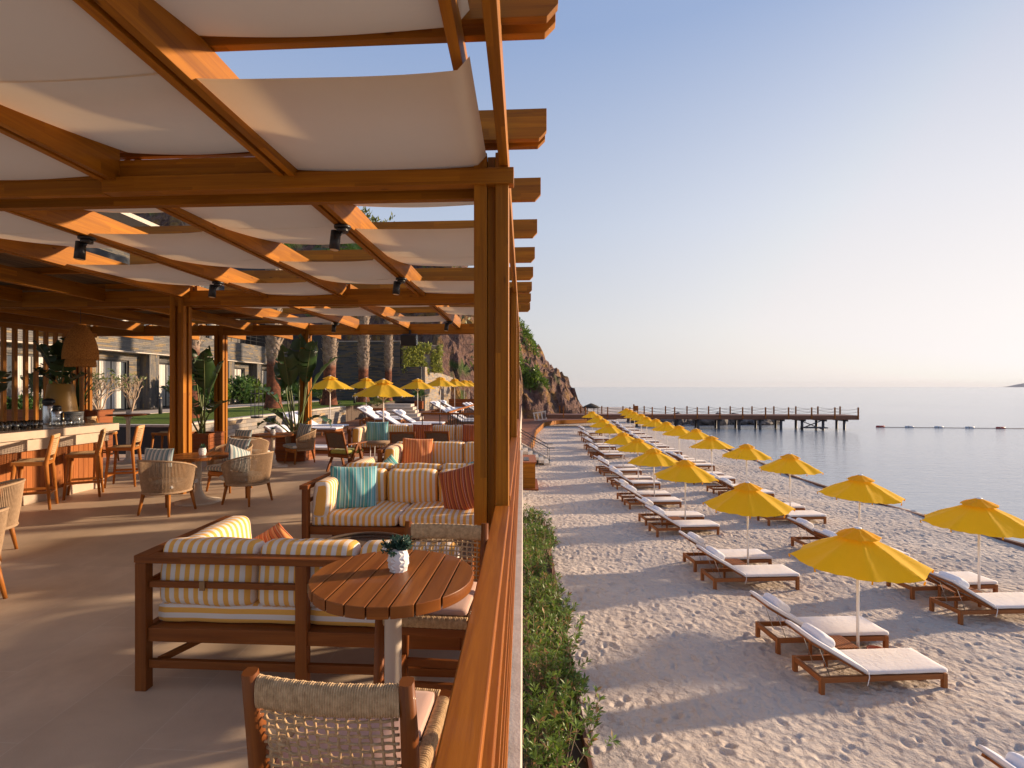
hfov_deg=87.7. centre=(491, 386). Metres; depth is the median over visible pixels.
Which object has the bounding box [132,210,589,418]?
cliff
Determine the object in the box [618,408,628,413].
beach umbrella
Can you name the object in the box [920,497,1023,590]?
beach umbrella
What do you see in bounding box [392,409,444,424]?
sun lounger
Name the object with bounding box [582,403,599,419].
thatched shelter
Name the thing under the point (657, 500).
sun lounger
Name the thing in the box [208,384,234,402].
shrub
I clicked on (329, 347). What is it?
palm tree
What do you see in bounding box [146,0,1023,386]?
sky
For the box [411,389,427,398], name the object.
shrub
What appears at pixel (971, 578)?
sun lounger
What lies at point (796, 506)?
sun lounger
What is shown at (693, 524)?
sun lounger
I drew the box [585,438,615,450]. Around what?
sun lounger
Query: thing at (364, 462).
corner sofa
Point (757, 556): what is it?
sun lounger
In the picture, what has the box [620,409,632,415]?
beach umbrella
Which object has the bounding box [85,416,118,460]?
bar stool
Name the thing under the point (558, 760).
hedge shrub
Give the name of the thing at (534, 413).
wooden pallet
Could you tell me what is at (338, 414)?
garden wall
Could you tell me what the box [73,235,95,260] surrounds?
spotlight
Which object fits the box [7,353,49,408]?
window
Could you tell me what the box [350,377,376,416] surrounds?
deck umbrella
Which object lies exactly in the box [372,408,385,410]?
planter box
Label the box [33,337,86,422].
vase plant
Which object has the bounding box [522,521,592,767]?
planter kerb
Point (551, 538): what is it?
hedge shrub
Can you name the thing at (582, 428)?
sun lounger
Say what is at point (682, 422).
boulder
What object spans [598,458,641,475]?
sun lounger
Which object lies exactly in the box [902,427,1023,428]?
float rope
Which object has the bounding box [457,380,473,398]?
deck umbrella
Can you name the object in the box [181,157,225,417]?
palm tree
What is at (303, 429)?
striped pillow
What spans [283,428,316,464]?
tub chair
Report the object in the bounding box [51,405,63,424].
coffee flask
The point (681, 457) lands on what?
sun lounger
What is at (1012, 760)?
sun lounger
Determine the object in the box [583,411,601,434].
beach umbrella
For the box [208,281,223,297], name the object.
spotlight
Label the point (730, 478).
sun lounger
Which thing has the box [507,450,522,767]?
retaining wall
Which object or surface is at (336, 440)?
armchair
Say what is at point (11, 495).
tub chair
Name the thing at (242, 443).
striped pillow
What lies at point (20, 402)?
shrub
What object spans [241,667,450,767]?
rope chair
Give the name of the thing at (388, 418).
sun lounger
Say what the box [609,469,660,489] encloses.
sun lounger
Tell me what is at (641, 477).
sun lounger
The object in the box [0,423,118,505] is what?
bar counter
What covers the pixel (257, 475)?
tub chair
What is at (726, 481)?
sun lounger
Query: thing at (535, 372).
cliff shrub
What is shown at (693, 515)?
sun lounger
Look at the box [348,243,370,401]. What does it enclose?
palm tree
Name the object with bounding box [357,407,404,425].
sun lounger
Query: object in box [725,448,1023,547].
shore edging
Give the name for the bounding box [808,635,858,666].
lounger table
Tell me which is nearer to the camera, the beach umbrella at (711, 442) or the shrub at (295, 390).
the beach umbrella at (711, 442)
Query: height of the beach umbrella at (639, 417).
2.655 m
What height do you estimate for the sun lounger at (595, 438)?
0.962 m
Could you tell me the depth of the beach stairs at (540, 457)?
33.59 m
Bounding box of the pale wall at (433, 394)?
[421,367,452,410]
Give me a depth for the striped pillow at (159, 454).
7.06 m
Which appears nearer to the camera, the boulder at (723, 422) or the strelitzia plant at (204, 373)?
the strelitzia plant at (204, 373)
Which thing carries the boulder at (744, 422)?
in the sea
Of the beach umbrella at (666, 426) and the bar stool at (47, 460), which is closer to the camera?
the bar stool at (47, 460)
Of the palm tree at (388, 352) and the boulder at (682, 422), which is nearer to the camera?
the palm tree at (388, 352)
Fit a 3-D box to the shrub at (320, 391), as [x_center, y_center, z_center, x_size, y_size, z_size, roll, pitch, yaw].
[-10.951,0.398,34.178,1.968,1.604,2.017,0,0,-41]
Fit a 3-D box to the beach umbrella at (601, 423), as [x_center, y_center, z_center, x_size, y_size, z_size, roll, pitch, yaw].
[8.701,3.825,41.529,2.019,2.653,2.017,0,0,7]
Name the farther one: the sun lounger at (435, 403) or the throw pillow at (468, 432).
the sun lounger at (435, 403)
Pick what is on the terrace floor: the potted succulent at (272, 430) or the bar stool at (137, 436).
the bar stool at (137, 436)
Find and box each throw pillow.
[253,523,291,542]
[330,466,376,508]
[366,422,387,440]
[384,454,397,464]
[402,438,432,462]
[413,424,432,438]
[438,463,473,509]
[462,424,473,441]
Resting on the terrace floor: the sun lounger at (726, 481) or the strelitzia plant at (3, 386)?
the strelitzia plant at (3, 386)
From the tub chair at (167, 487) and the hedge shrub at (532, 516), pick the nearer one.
the tub chair at (167, 487)
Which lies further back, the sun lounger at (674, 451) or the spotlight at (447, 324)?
the sun lounger at (674, 451)
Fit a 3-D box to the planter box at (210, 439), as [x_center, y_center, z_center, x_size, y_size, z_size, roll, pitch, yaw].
[-6.823,1.390,12.525,0.774,0.620,0.674,0,0,3]
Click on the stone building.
(148, 359)
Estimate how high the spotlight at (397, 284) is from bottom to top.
0.209 m
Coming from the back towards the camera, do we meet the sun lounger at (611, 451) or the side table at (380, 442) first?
the sun lounger at (611, 451)
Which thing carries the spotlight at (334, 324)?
attached to the pergola
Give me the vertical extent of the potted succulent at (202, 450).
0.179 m
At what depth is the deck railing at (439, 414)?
15.27 m
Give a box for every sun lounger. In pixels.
[263,424,351,453]
[283,412,342,431]
[292,411,348,432]
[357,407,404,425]
[360,406,401,423]
[375,411,421,425]
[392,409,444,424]
[430,401,463,412]
[439,400,468,409]
[441,408,473,424]
[446,407,473,424]
[462,403,473,416]
[578,426,601,435]
[580,430,605,440]
[582,431,608,442]
[582,436,612,448]
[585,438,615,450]
[586,443,619,456]
[589,445,624,458]
[594,455,635,472]
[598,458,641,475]
[604,465,652,484]
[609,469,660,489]
[613,421,633,427]
[614,478,670,501]
[617,424,638,430]
[620,427,644,434]
[621,484,681,508]
[625,430,651,438]
[630,434,658,442]
[635,496,703,525]
[640,438,668,447]
[644,441,675,449]
[645,504,719,536]
[647,442,681,454]
[660,449,696,460]
[665,451,705,462]
[672,454,714,470]
[679,530,771,571]
[693,475,735,484]
[696,544,799,589]
[706,471,723,475]
[706,473,759,493]
[715,477,773,496]
[749,590,888,654]
[757,510,826,525]
[785,502,804,509]
[785,619,947,694]
[787,517,822,545]
[812,528,909,555]
[886,555,997,599]
[928,571,1023,625]
[976,744,1023,767]
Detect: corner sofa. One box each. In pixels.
[134,516,473,691]
[299,468,473,540]
[340,457,472,499]
[347,425,473,462]
[376,441,473,466]
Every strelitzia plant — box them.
[0,371,12,392]
[20,363,60,409]
[156,346,227,433]
[255,333,340,433]
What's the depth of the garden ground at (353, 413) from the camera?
32.17 m
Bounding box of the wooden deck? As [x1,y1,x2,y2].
[251,404,521,455]
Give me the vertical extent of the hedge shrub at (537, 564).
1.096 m
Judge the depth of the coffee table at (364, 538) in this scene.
4.63 m
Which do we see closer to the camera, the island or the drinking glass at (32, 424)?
the drinking glass at (32, 424)
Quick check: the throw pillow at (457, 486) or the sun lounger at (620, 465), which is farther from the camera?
the sun lounger at (620, 465)
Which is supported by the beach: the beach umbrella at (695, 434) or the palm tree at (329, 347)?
the beach umbrella at (695, 434)
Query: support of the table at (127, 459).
on the terrace floor
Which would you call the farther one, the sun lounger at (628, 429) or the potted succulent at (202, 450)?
the sun lounger at (628, 429)
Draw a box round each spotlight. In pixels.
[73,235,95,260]
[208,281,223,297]
[329,224,350,250]
[331,322,339,331]
[392,277,406,294]
[444,321,452,330]
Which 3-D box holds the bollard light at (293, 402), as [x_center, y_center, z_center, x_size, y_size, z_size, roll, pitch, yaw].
[-9.209,0.745,24.680,0.144,0.710,0.140,0,0,3]
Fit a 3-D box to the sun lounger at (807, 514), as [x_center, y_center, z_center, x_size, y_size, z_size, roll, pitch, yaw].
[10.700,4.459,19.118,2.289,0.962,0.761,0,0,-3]
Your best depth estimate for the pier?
64.63 m
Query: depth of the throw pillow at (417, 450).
8.31 m
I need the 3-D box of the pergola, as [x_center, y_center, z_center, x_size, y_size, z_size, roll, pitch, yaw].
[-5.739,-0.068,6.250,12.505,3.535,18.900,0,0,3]
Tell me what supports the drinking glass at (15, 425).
on the bar counter
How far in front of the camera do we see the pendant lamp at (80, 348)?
9.03 m
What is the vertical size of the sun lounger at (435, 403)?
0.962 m
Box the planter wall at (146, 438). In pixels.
[113,424,168,453]
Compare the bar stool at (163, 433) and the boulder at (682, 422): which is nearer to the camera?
the bar stool at (163, 433)
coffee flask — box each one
[42,398,54,423]
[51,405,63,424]
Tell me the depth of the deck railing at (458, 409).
18.47 m
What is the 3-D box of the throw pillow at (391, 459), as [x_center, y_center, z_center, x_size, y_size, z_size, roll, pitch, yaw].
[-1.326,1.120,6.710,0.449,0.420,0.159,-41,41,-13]
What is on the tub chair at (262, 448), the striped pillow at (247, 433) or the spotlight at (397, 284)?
the striped pillow at (247, 433)
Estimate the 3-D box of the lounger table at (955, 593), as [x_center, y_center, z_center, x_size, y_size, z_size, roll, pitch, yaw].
[10.557,4.753,12.019,0.628,0.395,0.460,0,0,-3]
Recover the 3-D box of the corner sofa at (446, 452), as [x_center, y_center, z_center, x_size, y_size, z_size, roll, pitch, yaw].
[-0.765,1.293,8.323,1.855,0.815,0.928,0,0,3]
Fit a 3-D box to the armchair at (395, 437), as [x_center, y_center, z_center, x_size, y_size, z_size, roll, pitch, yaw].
[-1.732,1.292,10.606,0.595,0.835,0.650,0,0,-1]
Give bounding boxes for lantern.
[251,390,262,417]
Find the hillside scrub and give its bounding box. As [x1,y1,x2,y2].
[135,206,473,369]
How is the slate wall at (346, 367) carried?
on the garden ground at (353, 413)
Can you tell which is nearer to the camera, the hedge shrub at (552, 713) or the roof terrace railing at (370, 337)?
the hedge shrub at (552, 713)
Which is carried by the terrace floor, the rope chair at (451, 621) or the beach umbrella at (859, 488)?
the rope chair at (451, 621)
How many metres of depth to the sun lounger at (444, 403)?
40.54 m
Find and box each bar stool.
[9,433,60,509]
[62,429,105,499]
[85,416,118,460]
[104,425,144,487]
[151,423,169,448]
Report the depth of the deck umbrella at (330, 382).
24.68 m
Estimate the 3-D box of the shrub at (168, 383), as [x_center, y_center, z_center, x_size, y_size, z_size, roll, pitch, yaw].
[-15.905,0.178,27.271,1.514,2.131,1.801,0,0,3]
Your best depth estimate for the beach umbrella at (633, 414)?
53.12 m
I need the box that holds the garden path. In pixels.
[113,400,318,416]
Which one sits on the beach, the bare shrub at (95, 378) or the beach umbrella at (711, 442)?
the beach umbrella at (711, 442)
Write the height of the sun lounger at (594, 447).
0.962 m
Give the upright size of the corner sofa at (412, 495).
0.812 m
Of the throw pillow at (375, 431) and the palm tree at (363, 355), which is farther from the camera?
the palm tree at (363, 355)
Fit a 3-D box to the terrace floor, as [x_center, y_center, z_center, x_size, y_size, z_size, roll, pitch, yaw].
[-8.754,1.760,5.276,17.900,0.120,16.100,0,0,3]
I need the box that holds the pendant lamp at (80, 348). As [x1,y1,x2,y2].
[61,309,99,366]
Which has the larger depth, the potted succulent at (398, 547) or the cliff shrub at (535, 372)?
the cliff shrub at (535, 372)
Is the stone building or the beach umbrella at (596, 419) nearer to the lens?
the stone building
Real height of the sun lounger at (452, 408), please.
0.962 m
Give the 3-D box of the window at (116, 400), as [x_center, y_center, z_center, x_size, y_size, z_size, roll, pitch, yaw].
[-17.695,-0.070,24.688,0.088,2.340,2.100,0,0,3]
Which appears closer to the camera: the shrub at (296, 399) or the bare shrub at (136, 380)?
the bare shrub at (136, 380)
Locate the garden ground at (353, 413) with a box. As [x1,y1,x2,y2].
[113,400,413,421]
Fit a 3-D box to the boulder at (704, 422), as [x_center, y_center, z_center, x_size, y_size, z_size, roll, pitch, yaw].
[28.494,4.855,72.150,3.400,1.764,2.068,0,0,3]
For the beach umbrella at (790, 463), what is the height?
2.672 m
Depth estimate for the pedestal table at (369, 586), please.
1.98 m
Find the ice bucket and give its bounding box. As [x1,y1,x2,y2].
[64,411,83,424]
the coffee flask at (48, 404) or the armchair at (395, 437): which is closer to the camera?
the coffee flask at (48, 404)
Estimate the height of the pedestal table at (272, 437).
0.690 m
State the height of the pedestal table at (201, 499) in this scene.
0.690 m
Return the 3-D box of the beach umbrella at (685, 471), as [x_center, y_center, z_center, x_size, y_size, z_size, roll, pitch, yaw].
[6.697,3.826,18.395,2.019,2.649,2.017,0,0,-31]
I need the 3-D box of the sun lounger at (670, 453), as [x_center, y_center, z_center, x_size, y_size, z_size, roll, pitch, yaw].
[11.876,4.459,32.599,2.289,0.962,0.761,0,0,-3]
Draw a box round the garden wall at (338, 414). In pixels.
[192,406,345,440]
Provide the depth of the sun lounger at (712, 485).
24.36 m
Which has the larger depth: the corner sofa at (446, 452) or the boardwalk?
the boardwalk
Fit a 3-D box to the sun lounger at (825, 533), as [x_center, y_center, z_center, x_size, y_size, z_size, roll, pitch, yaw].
[10.187,4.459,14.719,2.289,0.962,0.761,0,0,-3]
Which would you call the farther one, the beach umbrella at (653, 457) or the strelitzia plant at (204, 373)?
the beach umbrella at (653, 457)
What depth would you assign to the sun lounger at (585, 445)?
41.93 m
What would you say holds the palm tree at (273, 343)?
on the lawn at (157, 418)
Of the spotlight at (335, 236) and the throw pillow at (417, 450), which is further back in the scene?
the throw pillow at (417, 450)
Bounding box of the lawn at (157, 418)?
[113,400,395,423]
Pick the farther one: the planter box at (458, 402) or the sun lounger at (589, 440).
the planter box at (458, 402)
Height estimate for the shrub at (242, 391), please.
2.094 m
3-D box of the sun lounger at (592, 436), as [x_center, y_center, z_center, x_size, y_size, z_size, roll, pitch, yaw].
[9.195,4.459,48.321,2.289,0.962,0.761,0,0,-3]
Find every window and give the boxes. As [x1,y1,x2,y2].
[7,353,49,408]
[98,359,127,408]
[159,363,169,406]
[235,368,243,402]
[262,370,266,385]
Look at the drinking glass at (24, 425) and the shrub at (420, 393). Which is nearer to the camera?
the drinking glass at (24, 425)
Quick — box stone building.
[7,211,287,408]
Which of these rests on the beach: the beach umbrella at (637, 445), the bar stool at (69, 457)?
the beach umbrella at (637, 445)
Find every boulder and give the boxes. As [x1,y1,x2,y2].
[660,419,673,424]
[673,412,686,424]
[688,419,710,424]
[709,419,727,425]
[729,413,737,424]
[741,419,749,424]
[748,420,772,424]
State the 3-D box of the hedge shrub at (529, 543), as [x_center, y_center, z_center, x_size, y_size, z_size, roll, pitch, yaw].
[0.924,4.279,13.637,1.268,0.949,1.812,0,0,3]
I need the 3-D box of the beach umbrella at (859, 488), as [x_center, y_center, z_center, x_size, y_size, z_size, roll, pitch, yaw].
[10.639,3.840,15.376,2.016,2.616,2.018,0,0,42]
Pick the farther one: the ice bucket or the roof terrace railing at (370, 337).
the roof terrace railing at (370, 337)
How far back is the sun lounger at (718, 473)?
28.04 m
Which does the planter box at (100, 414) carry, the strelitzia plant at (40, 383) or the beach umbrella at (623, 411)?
the strelitzia plant at (40, 383)
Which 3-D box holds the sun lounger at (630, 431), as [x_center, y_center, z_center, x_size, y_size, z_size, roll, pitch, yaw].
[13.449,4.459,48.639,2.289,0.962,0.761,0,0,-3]
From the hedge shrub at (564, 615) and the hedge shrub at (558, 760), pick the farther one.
the hedge shrub at (564, 615)
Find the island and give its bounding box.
[1006,383,1023,386]
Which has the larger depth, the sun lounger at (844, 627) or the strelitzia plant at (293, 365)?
the strelitzia plant at (293, 365)
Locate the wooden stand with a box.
[633,404,637,413]
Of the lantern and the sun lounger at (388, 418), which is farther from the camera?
the sun lounger at (388, 418)
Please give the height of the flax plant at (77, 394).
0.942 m
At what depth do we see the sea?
59.19 m
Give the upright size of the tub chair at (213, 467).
0.755 m
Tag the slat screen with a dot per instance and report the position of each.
(26, 329)
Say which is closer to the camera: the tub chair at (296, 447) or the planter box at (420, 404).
the tub chair at (296, 447)
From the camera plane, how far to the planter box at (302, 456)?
12.08 m
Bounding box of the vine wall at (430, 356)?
[401,342,443,373]
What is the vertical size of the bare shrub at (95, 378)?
1.966 m
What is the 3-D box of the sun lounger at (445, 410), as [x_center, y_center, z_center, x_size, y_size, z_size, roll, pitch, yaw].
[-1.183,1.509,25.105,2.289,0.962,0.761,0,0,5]
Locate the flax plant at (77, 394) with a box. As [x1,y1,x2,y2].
[69,376,102,409]
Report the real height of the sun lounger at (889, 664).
0.962 m
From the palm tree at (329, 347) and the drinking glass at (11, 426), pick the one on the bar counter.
the drinking glass at (11, 426)
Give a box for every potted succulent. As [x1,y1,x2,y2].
[126,407,131,413]
[198,443,206,454]
[270,426,274,433]
[380,534,413,572]
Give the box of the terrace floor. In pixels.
[0,454,473,767]
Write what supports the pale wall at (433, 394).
on the wooden deck
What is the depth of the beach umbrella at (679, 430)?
33.91 m
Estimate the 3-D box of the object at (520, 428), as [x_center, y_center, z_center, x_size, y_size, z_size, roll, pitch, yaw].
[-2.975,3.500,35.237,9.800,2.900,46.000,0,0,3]
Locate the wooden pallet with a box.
[533,411,547,420]
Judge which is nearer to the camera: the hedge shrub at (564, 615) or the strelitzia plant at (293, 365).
the hedge shrub at (564, 615)
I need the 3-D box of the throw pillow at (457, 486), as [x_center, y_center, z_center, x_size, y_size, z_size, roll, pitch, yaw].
[-0.301,1.040,5.407,0.469,0.460,0.179,-18,-23,15]
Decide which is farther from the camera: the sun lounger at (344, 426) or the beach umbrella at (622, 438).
the beach umbrella at (622, 438)
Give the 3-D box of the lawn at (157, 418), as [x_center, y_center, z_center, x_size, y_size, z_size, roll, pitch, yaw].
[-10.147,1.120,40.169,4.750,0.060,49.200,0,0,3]
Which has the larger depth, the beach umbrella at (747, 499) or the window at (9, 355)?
the window at (9, 355)
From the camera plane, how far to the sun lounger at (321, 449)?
14.01 m
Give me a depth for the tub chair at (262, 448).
10.35 m
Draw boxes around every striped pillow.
[144,448,173,477]
[222,437,249,460]
[229,444,250,472]
[235,429,251,438]
[295,423,311,441]
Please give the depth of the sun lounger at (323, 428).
20.66 m
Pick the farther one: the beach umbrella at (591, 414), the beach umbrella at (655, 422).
the beach umbrella at (591, 414)
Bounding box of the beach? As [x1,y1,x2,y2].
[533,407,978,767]
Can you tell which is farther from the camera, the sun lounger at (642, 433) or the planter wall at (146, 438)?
the sun lounger at (642, 433)
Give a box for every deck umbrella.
[312,375,353,418]
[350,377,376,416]
[352,379,413,421]
[400,378,435,413]
[428,377,456,416]
[449,378,466,406]
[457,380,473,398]
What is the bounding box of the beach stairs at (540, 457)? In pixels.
[521,429,554,464]
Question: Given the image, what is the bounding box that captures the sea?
[572,387,1023,542]
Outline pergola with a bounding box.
[0,0,557,578]
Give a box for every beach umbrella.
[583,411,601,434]
[586,415,609,422]
[590,419,616,449]
[595,423,622,456]
[604,432,634,473]
[617,438,658,479]
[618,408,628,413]
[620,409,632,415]
[624,411,638,431]
[628,448,677,496]
[630,414,645,420]
[635,416,652,439]
[642,418,661,443]
[651,421,674,441]
[654,459,718,519]
[662,425,689,453]
[679,428,707,462]
[689,435,733,481]
[702,481,795,564]
[722,443,772,480]
[759,453,823,505]
[788,527,933,646]
[817,474,904,526]
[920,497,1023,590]
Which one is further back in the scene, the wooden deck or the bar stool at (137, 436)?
the wooden deck
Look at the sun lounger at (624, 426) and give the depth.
60.91 m
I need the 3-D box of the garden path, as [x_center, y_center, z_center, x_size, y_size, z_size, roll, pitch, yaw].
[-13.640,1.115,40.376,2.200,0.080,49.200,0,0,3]
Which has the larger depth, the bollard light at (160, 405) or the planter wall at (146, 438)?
the bollard light at (160, 405)
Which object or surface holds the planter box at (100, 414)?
on the terrace floor
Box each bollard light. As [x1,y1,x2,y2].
[158,396,161,413]
[291,395,294,409]
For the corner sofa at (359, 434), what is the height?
0.814 m
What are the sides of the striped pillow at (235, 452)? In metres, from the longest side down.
0.449 x 0.400 x 0.140 m
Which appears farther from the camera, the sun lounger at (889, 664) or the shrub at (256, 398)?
the shrub at (256, 398)
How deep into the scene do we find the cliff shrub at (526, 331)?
85.40 m
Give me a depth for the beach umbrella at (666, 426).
37.92 m
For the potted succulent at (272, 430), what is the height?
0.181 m
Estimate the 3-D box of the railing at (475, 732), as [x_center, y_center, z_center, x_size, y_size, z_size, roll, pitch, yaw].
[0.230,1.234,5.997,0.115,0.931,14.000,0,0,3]
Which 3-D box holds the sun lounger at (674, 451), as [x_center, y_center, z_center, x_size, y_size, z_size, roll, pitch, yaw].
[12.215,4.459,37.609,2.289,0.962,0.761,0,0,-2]
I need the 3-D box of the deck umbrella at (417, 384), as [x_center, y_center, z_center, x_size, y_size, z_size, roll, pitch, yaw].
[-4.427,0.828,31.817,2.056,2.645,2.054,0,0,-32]
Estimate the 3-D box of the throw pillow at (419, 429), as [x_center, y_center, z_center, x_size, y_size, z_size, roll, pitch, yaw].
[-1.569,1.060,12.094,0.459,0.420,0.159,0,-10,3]
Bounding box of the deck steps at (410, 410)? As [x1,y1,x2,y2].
[385,404,421,419]
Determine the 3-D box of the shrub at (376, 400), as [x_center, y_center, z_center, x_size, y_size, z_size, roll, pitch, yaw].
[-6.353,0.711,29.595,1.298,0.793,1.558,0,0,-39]
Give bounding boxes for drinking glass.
[3,422,9,430]
[7,422,12,429]
[13,422,18,429]
[21,421,26,429]
[30,421,35,428]
[38,420,42,427]
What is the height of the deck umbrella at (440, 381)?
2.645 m
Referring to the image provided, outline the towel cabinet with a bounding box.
[523,455,538,490]
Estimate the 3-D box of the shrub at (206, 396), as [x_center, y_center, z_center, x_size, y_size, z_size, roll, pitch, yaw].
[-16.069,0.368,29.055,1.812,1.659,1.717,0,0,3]
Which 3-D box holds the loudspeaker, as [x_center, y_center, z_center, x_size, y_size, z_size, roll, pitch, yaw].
[-1.972,-1.164,12.733,0.380,0.393,0.281,0,0,3]
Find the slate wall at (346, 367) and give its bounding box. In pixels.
[292,335,421,401]
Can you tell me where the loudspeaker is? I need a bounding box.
[400,330,417,345]
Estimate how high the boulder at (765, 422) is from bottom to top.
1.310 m
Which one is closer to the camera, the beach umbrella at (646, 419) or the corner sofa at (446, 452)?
the corner sofa at (446, 452)
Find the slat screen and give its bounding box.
[0,321,96,422]
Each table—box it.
[105,413,149,463]
[172,452,228,506]
[251,432,293,467]
[308,550,472,684]
[325,532,402,546]
[366,440,389,462]
[661,516,682,527]
[716,559,746,577]
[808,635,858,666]
[937,585,981,607]
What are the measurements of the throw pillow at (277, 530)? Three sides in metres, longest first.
0.428 x 0.400 x 0.159 m
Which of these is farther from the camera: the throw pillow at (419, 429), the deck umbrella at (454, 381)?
the deck umbrella at (454, 381)
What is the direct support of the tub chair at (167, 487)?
on the terrace floor
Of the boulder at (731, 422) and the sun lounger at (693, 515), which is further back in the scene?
the boulder at (731, 422)
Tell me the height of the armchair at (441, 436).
0.835 m
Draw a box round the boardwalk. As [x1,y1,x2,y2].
[521,419,616,448]
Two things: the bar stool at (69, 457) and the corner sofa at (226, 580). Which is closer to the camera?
the corner sofa at (226, 580)
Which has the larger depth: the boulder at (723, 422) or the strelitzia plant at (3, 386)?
the boulder at (723, 422)
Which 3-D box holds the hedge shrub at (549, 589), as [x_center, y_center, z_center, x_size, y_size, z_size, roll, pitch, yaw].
[1.086,4.219,10.936,1.368,1.070,1.900,0,0,3]
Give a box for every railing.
[340,335,400,340]
[422,413,473,424]
[433,419,519,767]
[447,404,473,424]
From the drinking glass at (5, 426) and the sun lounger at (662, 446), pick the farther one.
the sun lounger at (662, 446)
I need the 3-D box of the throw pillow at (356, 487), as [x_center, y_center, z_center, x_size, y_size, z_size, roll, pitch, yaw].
[-1.419,1.040,5.473,0.479,0.450,0.179,3,-17,-21]
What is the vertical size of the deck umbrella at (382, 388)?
2.645 m
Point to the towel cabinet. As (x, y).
(530, 482)
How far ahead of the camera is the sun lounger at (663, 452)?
33.24 m
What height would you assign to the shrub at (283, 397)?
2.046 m
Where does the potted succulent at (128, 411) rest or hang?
on the table at (127, 459)
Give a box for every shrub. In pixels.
[7,393,42,408]
[70,368,129,408]
[110,373,146,410]
[161,376,169,402]
[200,388,213,404]
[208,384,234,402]
[228,374,254,403]
[242,374,264,403]
[261,384,281,402]
[281,388,288,400]
[284,382,297,400]
[411,389,427,398]
[519,317,540,358]
[519,339,549,391]
[522,586,585,670]
[522,607,592,715]
[522,662,620,767]
[522,742,576,767]
[523,503,553,534]
[523,522,559,555]
[523,528,553,562]
[523,542,553,591]
[523,556,579,631]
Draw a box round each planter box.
[7,409,113,457]
[192,431,224,451]
[276,432,314,461]
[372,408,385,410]
[414,401,422,408]
[449,399,473,406]
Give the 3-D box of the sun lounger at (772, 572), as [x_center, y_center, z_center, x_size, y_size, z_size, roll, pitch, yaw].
[6.313,4.459,13.178,2.289,0.962,0.761,0,0,-3]
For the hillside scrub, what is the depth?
74.56 m
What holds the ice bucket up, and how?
on the bar counter
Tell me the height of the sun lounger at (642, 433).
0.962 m
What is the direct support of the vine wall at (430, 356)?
attached to the slate wall at (346, 367)
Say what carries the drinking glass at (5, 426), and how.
on the bar counter
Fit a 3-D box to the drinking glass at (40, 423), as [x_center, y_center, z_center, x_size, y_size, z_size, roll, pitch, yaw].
[-6.844,0.571,8.078,0.070,0.120,0.070,0,0,3]
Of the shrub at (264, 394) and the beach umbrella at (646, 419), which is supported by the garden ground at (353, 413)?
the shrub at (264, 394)
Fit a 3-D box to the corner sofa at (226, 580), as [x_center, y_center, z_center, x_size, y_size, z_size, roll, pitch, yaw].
[-1.023,1.292,3.373,1.905,0.818,0.928,0,0,3]
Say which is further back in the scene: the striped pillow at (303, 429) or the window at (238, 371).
the window at (238, 371)
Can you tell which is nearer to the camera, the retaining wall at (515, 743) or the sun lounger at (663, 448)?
the retaining wall at (515, 743)
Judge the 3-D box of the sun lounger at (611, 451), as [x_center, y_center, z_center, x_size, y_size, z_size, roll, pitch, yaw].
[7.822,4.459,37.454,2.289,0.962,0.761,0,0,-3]
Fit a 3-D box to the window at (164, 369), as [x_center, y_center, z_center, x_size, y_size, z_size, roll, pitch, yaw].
[-17.471,-0.070,28.481,0.088,2.340,1.600,0,0,3]
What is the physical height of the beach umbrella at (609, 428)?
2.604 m
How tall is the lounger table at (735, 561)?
0.395 m
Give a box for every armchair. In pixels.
[324,431,366,471]
[388,432,414,444]
[424,431,457,441]
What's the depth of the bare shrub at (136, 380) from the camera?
23.07 m
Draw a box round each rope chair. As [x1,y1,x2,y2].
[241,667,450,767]
[373,521,487,735]
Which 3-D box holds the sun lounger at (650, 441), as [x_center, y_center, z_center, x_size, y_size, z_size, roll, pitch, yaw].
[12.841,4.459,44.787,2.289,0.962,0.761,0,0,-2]
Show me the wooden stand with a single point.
(635, 408)
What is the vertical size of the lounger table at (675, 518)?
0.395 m
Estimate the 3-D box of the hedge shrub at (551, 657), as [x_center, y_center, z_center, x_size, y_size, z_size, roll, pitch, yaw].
[0.909,4.191,8.092,1.442,1.127,1.872,0,0,3]
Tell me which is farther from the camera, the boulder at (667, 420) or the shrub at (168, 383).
the boulder at (667, 420)
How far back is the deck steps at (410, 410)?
33.24 m
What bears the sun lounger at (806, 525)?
on the beach
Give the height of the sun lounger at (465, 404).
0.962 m
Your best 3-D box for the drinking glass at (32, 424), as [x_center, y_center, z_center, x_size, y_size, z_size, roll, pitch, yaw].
[-6.839,0.571,7.942,0.070,0.120,0.070,0,0,3]
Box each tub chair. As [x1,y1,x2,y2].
[0,478,25,561]
[0,507,9,598]
[136,460,197,516]
[204,443,252,492]
[219,451,273,506]
[230,436,269,459]
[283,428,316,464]
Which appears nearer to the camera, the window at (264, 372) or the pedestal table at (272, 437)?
the pedestal table at (272, 437)
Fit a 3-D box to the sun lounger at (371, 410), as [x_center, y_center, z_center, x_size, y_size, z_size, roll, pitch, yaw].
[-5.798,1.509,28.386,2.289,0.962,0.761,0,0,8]
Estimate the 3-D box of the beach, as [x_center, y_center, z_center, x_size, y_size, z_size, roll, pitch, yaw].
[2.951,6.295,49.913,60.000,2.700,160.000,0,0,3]
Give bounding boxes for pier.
[546,406,858,429]
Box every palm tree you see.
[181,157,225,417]
[263,243,301,407]
[299,243,358,404]
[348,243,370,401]
[383,319,393,400]
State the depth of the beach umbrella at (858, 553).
9.11 m

